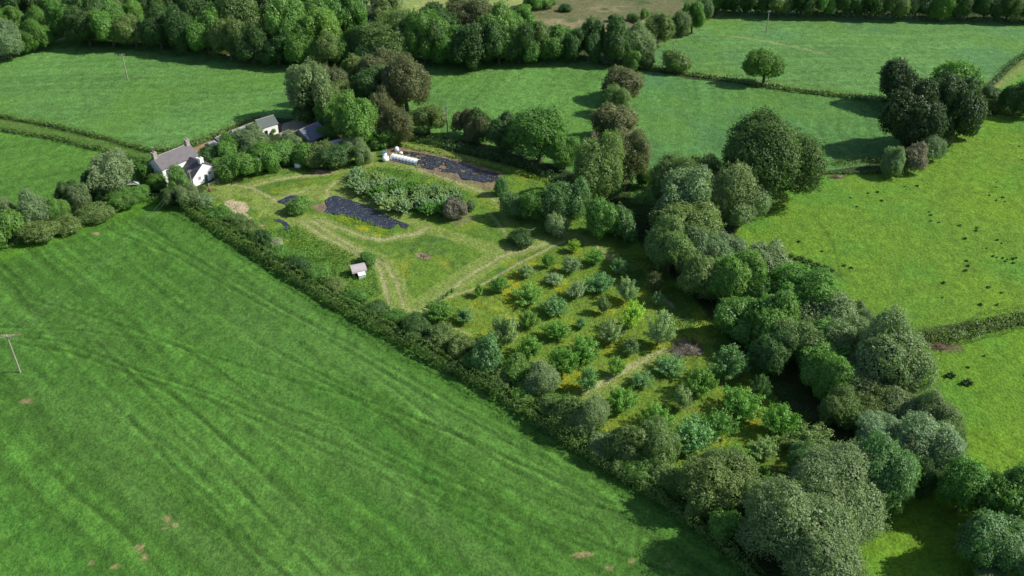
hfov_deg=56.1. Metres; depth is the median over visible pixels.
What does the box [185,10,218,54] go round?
tree
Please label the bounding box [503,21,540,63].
tree
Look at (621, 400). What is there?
fruit tree
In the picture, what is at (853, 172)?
hedge
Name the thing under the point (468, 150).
hedge
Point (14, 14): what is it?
tree
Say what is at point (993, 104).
shrub
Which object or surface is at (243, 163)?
shrub
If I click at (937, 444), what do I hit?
tree
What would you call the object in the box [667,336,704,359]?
brush pile
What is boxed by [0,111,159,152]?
hedge
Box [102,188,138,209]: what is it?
shrub
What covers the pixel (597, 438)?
shrub
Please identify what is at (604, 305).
fruit tree
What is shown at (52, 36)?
tree
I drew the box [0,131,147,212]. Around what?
field
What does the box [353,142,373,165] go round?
shrub
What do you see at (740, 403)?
fruit tree
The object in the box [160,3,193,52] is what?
tree
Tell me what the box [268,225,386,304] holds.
undergrowth
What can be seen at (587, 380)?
fruit tree
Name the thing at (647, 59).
shrub
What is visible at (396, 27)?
tree
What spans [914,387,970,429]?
tree
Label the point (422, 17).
tree
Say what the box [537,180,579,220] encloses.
shrub
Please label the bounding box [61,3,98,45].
tree
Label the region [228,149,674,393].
path
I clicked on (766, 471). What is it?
fruit tree
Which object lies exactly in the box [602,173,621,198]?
shrub
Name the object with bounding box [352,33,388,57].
tree
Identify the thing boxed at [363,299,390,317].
shrub
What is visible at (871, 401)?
tree
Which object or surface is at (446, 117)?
utility pole
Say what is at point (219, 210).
shrub
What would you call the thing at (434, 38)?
tree
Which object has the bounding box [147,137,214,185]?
farmhouse
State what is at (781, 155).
tree
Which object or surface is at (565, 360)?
fruit tree
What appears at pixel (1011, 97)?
tree
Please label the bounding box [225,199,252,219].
straw patch
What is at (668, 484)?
shrub
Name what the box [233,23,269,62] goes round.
tree
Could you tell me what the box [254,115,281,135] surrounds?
barn
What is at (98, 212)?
shrub
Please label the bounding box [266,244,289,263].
shrub
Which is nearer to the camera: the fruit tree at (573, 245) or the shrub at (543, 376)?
the shrub at (543, 376)
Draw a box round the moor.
[531,0,696,31]
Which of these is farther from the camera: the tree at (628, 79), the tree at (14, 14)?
the tree at (14, 14)
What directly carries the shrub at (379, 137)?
on the meadow
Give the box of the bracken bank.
[926,336,954,354]
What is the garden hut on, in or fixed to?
on the meadow
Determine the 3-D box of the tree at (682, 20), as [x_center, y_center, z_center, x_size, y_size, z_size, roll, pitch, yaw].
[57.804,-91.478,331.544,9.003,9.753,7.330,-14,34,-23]
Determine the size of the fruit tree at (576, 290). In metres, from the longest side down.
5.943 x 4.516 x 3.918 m
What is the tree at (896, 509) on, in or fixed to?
on the woodland floor
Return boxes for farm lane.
[194,120,316,151]
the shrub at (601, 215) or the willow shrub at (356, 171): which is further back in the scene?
the willow shrub at (356, 171)
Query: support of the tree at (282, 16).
on the woodland floor
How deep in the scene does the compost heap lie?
251.01 m
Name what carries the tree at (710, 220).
on the woodland floor
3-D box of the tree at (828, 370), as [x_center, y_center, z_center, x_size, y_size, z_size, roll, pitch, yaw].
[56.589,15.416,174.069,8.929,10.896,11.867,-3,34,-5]
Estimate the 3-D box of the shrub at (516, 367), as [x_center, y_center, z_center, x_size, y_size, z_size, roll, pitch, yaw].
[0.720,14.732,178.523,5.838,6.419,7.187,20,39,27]
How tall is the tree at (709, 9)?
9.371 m
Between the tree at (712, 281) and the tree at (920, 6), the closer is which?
the tree at (712, 281)
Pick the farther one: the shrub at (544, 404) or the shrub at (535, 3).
the shrub at (535, 3)
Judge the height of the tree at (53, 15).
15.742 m
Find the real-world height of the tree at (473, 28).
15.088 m
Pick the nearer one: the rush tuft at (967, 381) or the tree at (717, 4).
the rush tuft at (967, 381)
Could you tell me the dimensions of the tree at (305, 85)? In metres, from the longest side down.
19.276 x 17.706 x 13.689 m
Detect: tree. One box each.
[0,0,23,8]
[0,5,24,29]
[0,18,25,58]
[0,196,17,213]
[14,0,36,11]
[14,187,53,223]
[18,17,49,52]
[22,4,46,27]
[36,0,61,10]
[38,22,57,46]
[43,0,73,40]
[45,196,71,219]
[54,179,78,209]
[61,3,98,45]
[64,183,91,210]
[70,0,104,10]
[80,168,100,200]
[85,147,134,192]
[87,0,124,46]
[103,0,127,6]
[109,13,154,46]
[112,12,138,44]
[122,0,144,21]
[134,0,165,18]
[137,1,170,48]
[155,2,174,45]
[158,187,176,207]
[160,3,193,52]
[162,0,175,8]
[173,0,204,12]
[173,180,198,206]
[179,0,208,19]
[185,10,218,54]
[204,17,246,59]
[207,0,231,19]
[214,0,260,26]
[229,122,270,146]
[231,30,270,62]
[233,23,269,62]
[257,0,272,27]
[259,29,288,64]
[263,0,306,58]
[282,17,315,62]
[282,55,334,120]
[291,102,315,123]
[301,0,325,13]
[302,5,341,41]
[310,28,344,65]
[316,62,349,90]
[321,0,367,35]
[322,32,351,63]
[330,78,348,97]
[331,89,381,141]
[338,135,366,157]
[340,53,360,81]
[343,25,371,55]
[350,64,403,106]
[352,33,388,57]
[353,45,396,74]
[358,6,415,58]
[368,82,396,111]
[370,0,403,14]
[375,102,413,143]
[378,20,410,54]
[379,50,432,110]
[403,7,449,62]
[407,20,443,64]
[410,103,447,133]
[417,1,464,25]
[421,298,454,322]
[430,22,465,64]
[445,0,493,26]
[448,22,489,69]
[450,108,469,135]
[454,30,481,60]
[454,308,474,322]
[464,114,489,143]
[468,106,490,138]
[474,283,483,296]
[476,0,524,60]
[481,19,512,64]
[485,109,516,152]
[487,275,511,292]
[490,311,519,345]
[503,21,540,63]
[503,104,568,161]
[508,6,536,24]
[511,282,542,305]
[515,333,543,359]
[516,263,534,277]
[517,31,544,62]
[518,309,540,328]
[532,20,551,59]
[536,294,570,316]
[538,320,573,339]
[539,25,563,60]
[542,253,555,267]
[545,131,580,169]
[546,272,563,284]
[546,345,578,374]
[549,22,572,57]
[561,27,584,62]
[561,255,581,273]
[565,278,587,299]
[567,239,581,251]
[569,332,600,365]
[571,125,627,199]
[575,316,585,328]
[576,365,598,393]
[579,15,605,63]
[582,271,615,292]
[583,246,604,264]
[587,101,640,135]
[596,294,611,313]
[598,318,626,343]
[599,12,634,62]
[600,64,644,98]
[600,83,631,107]
[605,385,639,415]
[607,354,625,377]
[610,258,629,274]
[613,127,654,181]
[615,276,639,302]
[617,299,645,328]
[622,336,638,354]
[627,19,657,54]
[630,370,655,389]
[639,400,675,427]
[642,151,699,200]
[643,212,698,272]
[643,307,678,345]
[644,12,675,43]
[645,271,663,288]
[647,194,726,237]
[652,290,664,305]
[652,352,688,377]
[654,163,716,214]
[667,414,720,455]
[667,443,762,515]
[671,9,692,36]
[673,383,692,410]
[674,251,724,299]
[681,0,706,32]
[681,362,718,398]
[682,152,726,180]
[685,225,735,260]
[691,406,740,436]
[693,256,737,303]
[697,0,714,17]
[707,343,754,380]
[709,0,728,13]
[709,159,765,220]
[710,295,760,347]
[712,247,767,302]
[715,186,774,226]
[715,229,749,254]
[719,382,769,421]
[720,0,751,14]
[720,105,828,200]
[721,442,753,462]
[733,472,870,575]
[737,476,783,536]
[740,0,768,14]
[740,259,773,299]
[741,47,787,83]
[745,289,801,340]
[745,329,799,376]
[747,373,772,398]
[747,433,782,461]
[750,237,794,284]
[755,464,778,479]
[758,401,803,436]
[768,0,794,15]
[769,261,841,311]
[770,317,829,360]
[774,421,838,453]
[785,439,816,476]
[788,0,817,16]
[788,437,892,549]
[793,285,863,328]
[794,315,863,378]
[798,347,855,401]
[815,0,838,16]
[817,382,864,431]
[821,313,870,355]
[836,0,864,17]
[843,353,884,396]
[844,298,876,323]
[848,340,887,379]
[849,303,941,394]
[850,426,925,518]
[852,408,903,445]
[853,384,892,419]
[861,0,883,17]
[874,75,951,149]
[876,56,922,101]
[879,145,905,177]
[879,370,921,393]
[879,381,925,422]
[880,0,910,18]
[885,488,915,515]
[892,409,968,478]
[899,409,936,431]
[904,0,934,18]
[909,128,947,161]
[910,455,942,499]
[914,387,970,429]
[924,0,958,19]
[929,58,986,95]
[933,68,991,138]
[933,452,993,513]
[949,0,974,20]
[949,425,969,448]
[952,507,1023,571]
[972,0,1004,20]
[972,460,1023,527]
[995,536,1023,575]
[997,80,1023,115]
[998,0,1023,21]
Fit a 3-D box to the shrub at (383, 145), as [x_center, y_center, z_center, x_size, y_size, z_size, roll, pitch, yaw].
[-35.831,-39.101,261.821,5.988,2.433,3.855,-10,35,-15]
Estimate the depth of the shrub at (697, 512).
149.69 m
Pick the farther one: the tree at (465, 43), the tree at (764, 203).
the tree at (465, 43)
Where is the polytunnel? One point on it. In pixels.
(403, 159)
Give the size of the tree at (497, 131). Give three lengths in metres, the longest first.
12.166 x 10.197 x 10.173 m
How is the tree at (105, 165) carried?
on the woodland floor
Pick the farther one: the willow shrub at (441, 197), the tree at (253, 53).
the tree at (253, 53)
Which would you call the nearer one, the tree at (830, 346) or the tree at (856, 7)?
the tree at (830, 346)
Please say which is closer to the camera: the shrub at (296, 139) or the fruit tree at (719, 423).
the fruit tree at (719, 423)
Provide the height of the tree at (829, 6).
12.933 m
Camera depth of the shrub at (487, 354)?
178.84 m
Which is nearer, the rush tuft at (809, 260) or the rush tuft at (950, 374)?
the rush tuft at (950, 374)
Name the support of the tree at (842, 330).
on the woodland floor
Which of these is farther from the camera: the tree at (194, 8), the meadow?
the tree at (194, 8)
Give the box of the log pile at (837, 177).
[827,173,848,178]
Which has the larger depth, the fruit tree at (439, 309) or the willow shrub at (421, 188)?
the willow shrub at (421, 188)
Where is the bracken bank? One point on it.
(939, 346)
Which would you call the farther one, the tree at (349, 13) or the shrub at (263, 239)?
the tree at (349, 13)
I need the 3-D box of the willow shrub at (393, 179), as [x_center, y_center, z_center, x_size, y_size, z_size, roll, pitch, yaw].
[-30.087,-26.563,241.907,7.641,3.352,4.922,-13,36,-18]
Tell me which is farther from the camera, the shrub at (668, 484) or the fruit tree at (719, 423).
the fruit tree at (719, 423)
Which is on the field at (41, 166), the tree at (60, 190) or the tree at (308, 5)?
the tree at (60, 190)
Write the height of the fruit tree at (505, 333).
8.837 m
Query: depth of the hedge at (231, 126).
268.96 m
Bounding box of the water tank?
[382,155,388,161]
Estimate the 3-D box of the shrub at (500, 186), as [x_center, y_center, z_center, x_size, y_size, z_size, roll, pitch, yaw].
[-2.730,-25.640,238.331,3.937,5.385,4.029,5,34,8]
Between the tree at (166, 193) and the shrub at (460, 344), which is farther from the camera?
the tree at (166, 193)
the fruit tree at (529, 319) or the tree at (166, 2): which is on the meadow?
the fruit tree at (529, 319)
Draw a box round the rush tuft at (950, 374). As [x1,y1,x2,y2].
[944,371,956,377]
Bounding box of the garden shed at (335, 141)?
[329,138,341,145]
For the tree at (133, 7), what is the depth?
330.84 m
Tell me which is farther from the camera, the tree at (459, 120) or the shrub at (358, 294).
the tree at (459, 120)
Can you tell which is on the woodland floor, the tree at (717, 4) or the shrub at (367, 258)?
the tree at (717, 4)
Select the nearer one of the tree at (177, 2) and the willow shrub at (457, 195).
the willow shrub at (457, 195)
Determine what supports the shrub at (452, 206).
on the meadow
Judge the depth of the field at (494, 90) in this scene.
294.15 m
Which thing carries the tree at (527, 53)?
on the field at (494, 90)
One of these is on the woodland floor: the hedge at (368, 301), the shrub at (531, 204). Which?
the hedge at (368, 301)
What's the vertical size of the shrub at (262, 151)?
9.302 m
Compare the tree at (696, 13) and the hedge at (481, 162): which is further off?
the tree at (696, 13)
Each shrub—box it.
[0,207,25,247]
[12,220,61,243]
[50,212,84,237]
[72,200,118,224]
[99,175,121,198]
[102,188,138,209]
[128,184,151,202]
[131,154,153,182]
[145,172,167,189]
[166,161,188,190]
[190,191,215,208]
[197,143,220,162]
[208,204,232,221]
[210,157,218,166]
[215,148,257,181]
[216,140,238,157]
[219,132,239,150]
[224,213,249,224]
[234,145,256,166]
[237,218,260,235]
[248,138,281,174]
[250,228,271,250]
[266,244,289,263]
[270,237,282,247]
[271,137,295,164]
[279,129,304,145]
[284,195,309,215]
[284,253,311,271]
[287,142,312,167]
[303,138,345,167]
[306,263,331,283]
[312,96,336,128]
[316,124,337,139]
[316,143,353,168]
[320,276,348,294]
[339,288,368,308]
[341,175,370,187]
[345,166,368,178]
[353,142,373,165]
[354,179,372,193]
[359,251,376,264]
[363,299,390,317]
[366,128,397,149]
[367,170,388,182]
[368,184,388,196]
[370,178,390,189]
[370,191,391,204]
[373,141,389,149]
[379,176,405,188]
[379,196,399,210]
[379,308,408,324]
[386,180,408,190]
[388,131,404,145]
[388,185,408,199]
[393,194,411,207]
[395,198,412,212]
[400,310,431,342]
[406,179,422,192]
[409,190,427,203]
[410,184,429,195]
[411,196,437,208]
[418,201,438,215]
[425,320,455,352]
[427,183,448,194]
[427,186,446,198]
[431,193,450,204]
[435,198,445,213]
[442,195,467,218]
[443,185,461,195]
[445,331,476,359]
[446,191,466,202]
[461,350,476,370]
[466,199,475,211]
[468,330,503,379]
[486,367,512,393]
[494,176,508,195]
[497,191,523,218]
[497,351,531,384]
[506,227,533,248]
[508,380,538,404]
[517,3,531,9]
[518,188,546,220]
[522,358,563,399]
[523,0,542,8]
[534,393,559,417]
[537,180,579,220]
[540,0,556,7]
[544,211,569,237]
[545,392,584,434]
[557,3,572,11]
[562,421,592,439]
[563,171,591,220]
[570,393,612,439]
[584,194,620,240]
[586,430,611,463]
[599,420,650,462]
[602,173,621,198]
[609,453,630,480]
[612,201,638,241]
[621,49,641,70]
[621,453,653,480]
[626,13,637,19]
[636,169,651,187]
[638,413,682,465]
[639,51,655,69]
[640,8,649,18]
[646,459,676,487]
[660,48,693,72]
[665,469,692,499]
[681,493,722,520]
[707,506,746,541]
[894,432,919,455]
[903,138,928,172]
[943,131,955,145]
[972,564,1008,575]
[981,83,1001,99]
[986,98,1006,111]
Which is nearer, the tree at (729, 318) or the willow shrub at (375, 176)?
the tree at (729, 318)
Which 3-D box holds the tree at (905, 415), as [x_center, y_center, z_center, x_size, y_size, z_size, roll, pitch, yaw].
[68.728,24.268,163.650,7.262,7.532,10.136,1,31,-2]
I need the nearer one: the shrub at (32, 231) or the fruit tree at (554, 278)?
the fruit tree at (554, 278)
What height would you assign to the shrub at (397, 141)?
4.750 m
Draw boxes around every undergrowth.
[198,186,378,318]
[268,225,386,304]
[341,163,467,210]
[552,179,658,237]
[608,234,835,458]
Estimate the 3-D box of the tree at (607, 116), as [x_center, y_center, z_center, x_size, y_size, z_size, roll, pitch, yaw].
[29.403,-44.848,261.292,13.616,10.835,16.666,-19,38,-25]
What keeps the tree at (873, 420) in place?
on the woodland floor
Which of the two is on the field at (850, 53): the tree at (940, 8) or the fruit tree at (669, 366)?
the tree at (940, 8)
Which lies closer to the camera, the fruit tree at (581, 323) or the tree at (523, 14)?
the fruit tree at (581, 323)
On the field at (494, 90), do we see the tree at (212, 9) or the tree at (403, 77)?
the tree at (403, 77)
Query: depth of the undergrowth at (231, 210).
235.90 m
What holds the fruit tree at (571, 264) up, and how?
on the meadow
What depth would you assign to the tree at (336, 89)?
280.16 m
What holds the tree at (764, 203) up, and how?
on the woodland floor
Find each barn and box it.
[228,122,258,138]
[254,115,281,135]
[293,122,326,146]
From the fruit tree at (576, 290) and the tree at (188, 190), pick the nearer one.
the fruit tree at (576, 290)
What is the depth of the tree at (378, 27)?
304.46 m
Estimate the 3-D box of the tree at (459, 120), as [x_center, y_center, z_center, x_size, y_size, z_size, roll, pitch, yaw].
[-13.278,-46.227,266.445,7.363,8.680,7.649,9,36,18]
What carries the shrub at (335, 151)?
on the meadow
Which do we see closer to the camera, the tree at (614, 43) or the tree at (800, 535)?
the tree at (800, 535)
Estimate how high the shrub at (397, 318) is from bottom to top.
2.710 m
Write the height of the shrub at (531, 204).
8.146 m
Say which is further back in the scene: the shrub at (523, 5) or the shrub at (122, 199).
the shrub at (523, 5)
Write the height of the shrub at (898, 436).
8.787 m
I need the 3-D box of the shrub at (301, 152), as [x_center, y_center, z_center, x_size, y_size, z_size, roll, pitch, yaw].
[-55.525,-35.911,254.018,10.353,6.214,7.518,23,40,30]
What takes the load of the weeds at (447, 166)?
on the meadow
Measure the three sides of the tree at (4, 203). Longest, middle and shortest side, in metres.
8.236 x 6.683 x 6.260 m
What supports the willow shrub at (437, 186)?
on the meadow
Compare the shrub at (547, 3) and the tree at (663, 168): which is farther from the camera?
the shrub at (547, 3)
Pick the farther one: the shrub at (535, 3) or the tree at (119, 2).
the shrub at (535, 3)
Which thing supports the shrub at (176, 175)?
on the woodland floor
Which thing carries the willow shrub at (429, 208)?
on the meadow
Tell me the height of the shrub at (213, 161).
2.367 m
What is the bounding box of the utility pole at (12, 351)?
[0,334,20,372]
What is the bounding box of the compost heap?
[310,167,327,174]
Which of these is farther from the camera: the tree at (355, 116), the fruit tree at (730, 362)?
the tree at (355, 116)
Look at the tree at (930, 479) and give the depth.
153.29 m
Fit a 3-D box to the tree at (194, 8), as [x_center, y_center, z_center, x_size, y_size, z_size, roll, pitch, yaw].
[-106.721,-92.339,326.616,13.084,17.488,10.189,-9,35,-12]
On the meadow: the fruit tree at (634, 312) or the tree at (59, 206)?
the fruit tree at (634, 312)
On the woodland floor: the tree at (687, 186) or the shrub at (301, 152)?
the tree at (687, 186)
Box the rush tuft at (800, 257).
[793,255,805,259]
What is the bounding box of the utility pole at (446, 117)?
[446,105,449,132]
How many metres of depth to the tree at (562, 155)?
244.90 m
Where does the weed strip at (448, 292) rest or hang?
on the path
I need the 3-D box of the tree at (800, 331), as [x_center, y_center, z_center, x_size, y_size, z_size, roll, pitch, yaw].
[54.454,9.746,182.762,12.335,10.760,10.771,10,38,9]
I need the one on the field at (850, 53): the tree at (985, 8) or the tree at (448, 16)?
the tree at (985, 8)
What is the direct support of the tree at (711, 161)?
on the field at (682, 116)
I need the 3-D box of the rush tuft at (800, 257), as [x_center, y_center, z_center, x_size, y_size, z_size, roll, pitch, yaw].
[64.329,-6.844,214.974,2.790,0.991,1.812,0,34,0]
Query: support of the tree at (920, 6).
on the field at (850, 53)
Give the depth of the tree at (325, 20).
306.55 m
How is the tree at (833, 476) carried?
on the woodland floor
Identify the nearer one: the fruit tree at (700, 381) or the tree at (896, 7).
the fruit tree at (700, 381)
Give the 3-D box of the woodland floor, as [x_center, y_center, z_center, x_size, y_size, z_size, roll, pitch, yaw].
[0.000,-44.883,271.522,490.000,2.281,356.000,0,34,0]
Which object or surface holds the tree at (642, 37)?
on the woodland floor
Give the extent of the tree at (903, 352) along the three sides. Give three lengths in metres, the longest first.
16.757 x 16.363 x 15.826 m
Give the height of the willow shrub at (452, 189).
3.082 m
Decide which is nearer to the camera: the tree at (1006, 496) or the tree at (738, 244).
the tree at (1006, 496)
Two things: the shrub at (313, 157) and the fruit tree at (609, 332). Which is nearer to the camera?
the fruit tree at (609, 332)
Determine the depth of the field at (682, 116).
277.20 m
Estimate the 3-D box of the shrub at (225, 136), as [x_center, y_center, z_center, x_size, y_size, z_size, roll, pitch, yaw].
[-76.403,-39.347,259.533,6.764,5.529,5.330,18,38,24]
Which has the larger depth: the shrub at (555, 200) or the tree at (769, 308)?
the shrub at (555, 200)
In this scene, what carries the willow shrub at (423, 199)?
on the meadow
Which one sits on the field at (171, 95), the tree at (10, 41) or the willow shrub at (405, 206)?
the tree at (10, 41)
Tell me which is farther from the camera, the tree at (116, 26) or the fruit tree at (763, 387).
the tree at (116, 26)
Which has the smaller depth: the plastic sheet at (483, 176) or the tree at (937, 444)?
the tree at (937, 444)
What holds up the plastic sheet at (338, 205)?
on the meadow
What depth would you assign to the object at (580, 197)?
223.74 m
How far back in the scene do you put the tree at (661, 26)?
321.02 m
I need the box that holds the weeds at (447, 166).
[408,152,494,184]
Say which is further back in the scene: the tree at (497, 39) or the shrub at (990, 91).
the tree at (497, 39)
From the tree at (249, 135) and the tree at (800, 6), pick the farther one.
the tree at (800, 6)
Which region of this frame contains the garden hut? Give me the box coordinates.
[349,262,366,278]
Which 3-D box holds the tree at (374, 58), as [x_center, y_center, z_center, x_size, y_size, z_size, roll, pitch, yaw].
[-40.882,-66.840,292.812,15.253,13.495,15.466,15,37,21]
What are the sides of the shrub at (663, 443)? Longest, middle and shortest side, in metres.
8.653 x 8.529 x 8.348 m
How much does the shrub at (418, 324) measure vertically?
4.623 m
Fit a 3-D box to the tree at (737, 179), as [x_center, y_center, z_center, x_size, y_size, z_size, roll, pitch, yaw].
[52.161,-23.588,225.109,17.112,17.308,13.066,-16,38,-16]
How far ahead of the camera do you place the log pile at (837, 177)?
246.49 m
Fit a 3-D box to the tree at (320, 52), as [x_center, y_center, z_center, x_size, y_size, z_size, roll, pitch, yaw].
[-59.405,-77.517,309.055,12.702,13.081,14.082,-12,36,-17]
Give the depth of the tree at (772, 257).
202.12 m
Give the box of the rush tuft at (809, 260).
[802,258,813,262]
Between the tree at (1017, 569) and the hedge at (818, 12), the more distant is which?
the hedge at (818, 12)
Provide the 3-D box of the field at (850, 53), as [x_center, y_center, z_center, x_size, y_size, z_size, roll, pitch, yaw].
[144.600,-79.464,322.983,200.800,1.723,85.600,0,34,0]
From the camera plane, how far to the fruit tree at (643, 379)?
178.78 m
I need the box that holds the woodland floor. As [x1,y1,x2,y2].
[0,0,1023,575]
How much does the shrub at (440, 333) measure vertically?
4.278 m
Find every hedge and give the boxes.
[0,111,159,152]
[0,125,149,162]
[0,193,158,251]
[80,39,586,64]
[150,113,262,151]
[178,196,765,575]
[197,201,689,492]
[393,143,549,182]
[406,131,568,181]
[594,58,639,70]
[647,64,887,102]
[723,8,1023,23]
[822,154,881,167]
[824,168,881,174]
[902,304,1023,345]
[986,105,1023,116]
[987,50,1023,85]
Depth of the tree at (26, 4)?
351.42 m
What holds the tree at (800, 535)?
on the woodland floor
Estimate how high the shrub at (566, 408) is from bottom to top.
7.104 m
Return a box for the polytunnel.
[390,153,420,165]
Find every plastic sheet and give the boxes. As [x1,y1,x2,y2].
[274,219,289,229]
[278,195,307,203]
[324,196,408,228]
[402,151,499,181]
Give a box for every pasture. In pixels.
[736,114,1023,333]
[857,326,1023,575]
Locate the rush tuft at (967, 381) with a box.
[961,378,973,385]
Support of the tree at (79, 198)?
on the woodland floor
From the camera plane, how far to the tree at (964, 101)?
252.15 m
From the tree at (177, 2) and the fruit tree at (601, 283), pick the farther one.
the tree at (177, 2)
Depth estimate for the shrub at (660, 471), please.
157.26 m
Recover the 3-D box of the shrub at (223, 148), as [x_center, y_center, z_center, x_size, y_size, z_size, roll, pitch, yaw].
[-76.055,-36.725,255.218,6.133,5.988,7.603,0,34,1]
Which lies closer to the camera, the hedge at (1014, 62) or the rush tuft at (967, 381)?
the rush tuft at (967, 381)
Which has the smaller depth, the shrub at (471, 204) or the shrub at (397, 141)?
the shrub at (471, 204)
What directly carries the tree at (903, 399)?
on the woodland floor
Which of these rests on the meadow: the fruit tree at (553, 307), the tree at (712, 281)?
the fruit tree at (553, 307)
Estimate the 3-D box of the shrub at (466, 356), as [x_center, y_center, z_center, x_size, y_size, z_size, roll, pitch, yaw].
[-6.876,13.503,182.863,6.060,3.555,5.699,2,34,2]
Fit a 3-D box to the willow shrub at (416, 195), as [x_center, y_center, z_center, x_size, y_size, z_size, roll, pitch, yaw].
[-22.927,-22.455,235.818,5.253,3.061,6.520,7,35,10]
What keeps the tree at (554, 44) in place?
on the field at (494, 90)
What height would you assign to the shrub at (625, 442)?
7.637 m
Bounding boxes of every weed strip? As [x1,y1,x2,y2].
[212,158,296,181]
[424,288,455,309]
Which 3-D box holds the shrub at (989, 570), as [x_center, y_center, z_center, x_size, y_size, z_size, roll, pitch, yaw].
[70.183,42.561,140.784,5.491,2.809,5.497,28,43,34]
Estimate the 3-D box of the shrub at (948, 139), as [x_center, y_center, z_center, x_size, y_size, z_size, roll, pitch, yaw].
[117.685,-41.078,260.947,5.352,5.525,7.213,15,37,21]
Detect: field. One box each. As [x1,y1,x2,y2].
[0,37,340,149]
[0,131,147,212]
[0,200,745,575]
[348,58,645,176]
[367,0,522,10]
[631,70,903,204]
[653,10,1023,95]
[995,65,1023,90]
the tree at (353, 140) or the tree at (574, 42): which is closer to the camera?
the tree at (353, 140)
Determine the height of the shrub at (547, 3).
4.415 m
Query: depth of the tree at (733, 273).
194.37 m
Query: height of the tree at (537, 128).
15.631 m
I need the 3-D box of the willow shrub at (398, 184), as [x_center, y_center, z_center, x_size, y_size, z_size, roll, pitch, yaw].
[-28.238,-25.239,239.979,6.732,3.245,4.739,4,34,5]
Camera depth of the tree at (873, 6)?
345.00 m
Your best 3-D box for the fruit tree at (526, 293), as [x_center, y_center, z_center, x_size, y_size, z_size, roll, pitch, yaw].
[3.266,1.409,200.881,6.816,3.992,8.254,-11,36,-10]
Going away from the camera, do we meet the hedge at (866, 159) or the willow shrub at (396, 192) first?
the willow shrub at (396, 192)
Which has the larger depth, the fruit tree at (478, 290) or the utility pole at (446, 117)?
the utility pole at (446, 117)
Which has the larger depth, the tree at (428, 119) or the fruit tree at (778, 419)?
the tree at (428, 119)
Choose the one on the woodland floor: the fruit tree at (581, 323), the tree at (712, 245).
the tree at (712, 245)
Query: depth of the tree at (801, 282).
190.10 m
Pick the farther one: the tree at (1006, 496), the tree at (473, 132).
the tree at (473, 132)
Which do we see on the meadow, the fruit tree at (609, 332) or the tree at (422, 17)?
the fruit tree at (609, 332)
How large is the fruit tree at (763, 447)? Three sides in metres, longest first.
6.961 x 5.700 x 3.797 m
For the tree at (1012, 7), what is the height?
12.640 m
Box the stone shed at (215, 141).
[204,139,217,145]
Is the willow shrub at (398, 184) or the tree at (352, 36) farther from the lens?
the tree at (352, 36)
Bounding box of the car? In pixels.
[128,180,139,185]
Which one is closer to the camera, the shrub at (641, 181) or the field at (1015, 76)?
the shrub at (641, 181)
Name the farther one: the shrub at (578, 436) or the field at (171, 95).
the field at (171, 95)
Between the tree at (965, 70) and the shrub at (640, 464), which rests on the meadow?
the shrub at (640, 464)
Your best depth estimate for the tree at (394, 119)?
259.82 m
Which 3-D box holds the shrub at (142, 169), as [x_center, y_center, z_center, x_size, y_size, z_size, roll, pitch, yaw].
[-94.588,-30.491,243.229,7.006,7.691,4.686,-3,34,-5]
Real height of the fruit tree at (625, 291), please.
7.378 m
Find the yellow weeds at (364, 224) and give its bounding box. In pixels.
[335,214,394,236]
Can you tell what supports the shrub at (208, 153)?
on the woodland floor
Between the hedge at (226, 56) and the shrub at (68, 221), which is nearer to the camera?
the shrub at (68, 221)
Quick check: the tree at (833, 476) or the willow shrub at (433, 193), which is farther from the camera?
the willow shrub at (433, 193)
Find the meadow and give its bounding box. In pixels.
[189,139,799,507]
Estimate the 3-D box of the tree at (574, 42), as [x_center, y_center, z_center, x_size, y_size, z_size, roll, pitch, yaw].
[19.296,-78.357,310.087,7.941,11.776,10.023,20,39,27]
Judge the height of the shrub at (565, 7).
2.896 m
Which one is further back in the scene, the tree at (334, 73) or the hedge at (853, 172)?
the tree at (334, 73)
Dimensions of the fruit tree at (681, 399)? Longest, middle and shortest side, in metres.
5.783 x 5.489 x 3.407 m
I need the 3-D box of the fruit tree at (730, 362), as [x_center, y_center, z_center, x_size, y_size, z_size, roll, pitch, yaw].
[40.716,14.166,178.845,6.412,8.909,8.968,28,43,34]
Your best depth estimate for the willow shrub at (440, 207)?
230.77 m
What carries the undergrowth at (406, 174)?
on the meadow
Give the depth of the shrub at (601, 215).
217.29 m
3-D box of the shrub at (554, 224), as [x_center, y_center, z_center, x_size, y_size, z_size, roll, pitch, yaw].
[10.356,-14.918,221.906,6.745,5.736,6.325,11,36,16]
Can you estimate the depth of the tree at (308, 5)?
335.68 m
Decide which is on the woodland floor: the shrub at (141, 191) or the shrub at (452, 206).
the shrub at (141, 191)
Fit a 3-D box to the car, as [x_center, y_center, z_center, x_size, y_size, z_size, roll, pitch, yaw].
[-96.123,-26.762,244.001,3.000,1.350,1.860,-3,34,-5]
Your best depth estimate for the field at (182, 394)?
164.47 m
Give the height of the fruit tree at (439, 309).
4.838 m
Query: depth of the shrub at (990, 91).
285.37 m
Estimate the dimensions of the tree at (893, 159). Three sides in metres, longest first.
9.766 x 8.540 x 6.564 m
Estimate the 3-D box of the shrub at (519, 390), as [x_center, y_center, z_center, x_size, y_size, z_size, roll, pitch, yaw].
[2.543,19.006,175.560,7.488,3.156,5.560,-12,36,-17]
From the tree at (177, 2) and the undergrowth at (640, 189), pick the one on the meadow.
the undergrowth at (640, 189)
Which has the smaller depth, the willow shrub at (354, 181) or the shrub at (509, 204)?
the shrub at (509, 204)
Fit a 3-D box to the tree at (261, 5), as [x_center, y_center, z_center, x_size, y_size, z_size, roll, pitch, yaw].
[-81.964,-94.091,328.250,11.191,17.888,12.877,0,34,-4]

